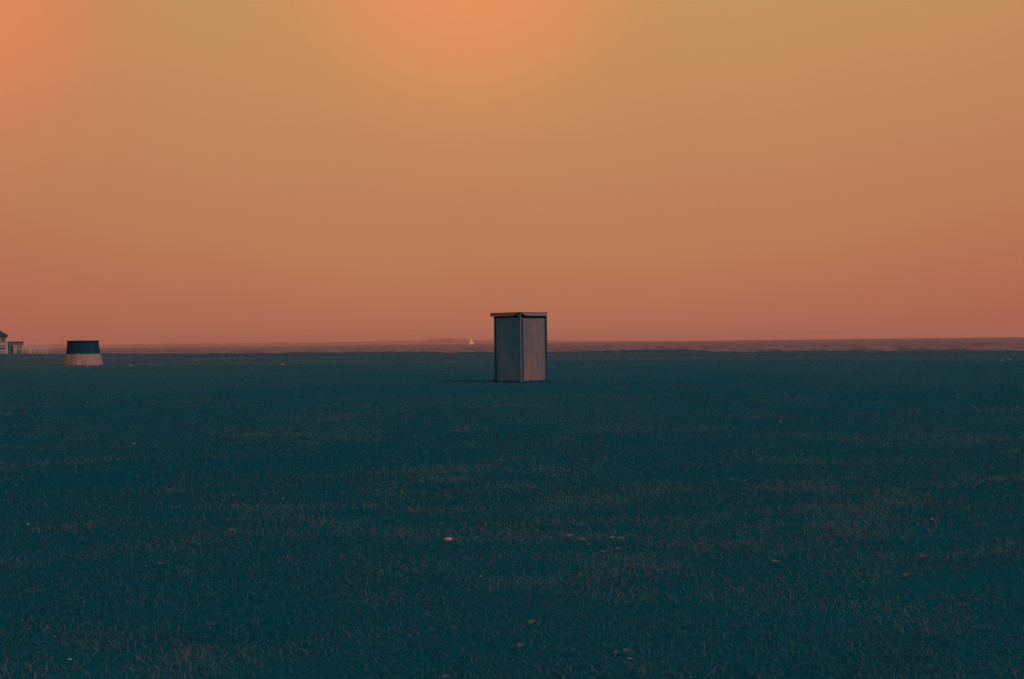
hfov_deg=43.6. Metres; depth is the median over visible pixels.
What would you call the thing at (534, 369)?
door
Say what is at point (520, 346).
hut
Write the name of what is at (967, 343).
sea
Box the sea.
[7,337,1023,353]
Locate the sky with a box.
[0,0,1023,344]
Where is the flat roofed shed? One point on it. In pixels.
(10, 349)
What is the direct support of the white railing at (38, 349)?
on the field
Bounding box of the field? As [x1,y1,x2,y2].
[0,350,1023,678]
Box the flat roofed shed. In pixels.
[7,341,23,353]
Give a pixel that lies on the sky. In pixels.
(172, 171)
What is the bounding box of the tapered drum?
[63,340,103,365]
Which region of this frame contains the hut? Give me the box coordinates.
[490,312,547,381]
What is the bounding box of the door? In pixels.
[523,318,545,380]
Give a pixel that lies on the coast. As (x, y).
(429, 341)
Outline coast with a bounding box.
[23,338,619,347]
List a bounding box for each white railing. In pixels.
[13,345,29,353]
[30,347,47,353]
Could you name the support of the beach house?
on the field
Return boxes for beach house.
[0,331,7,353]
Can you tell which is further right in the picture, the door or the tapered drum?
the door
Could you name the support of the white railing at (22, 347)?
on the field

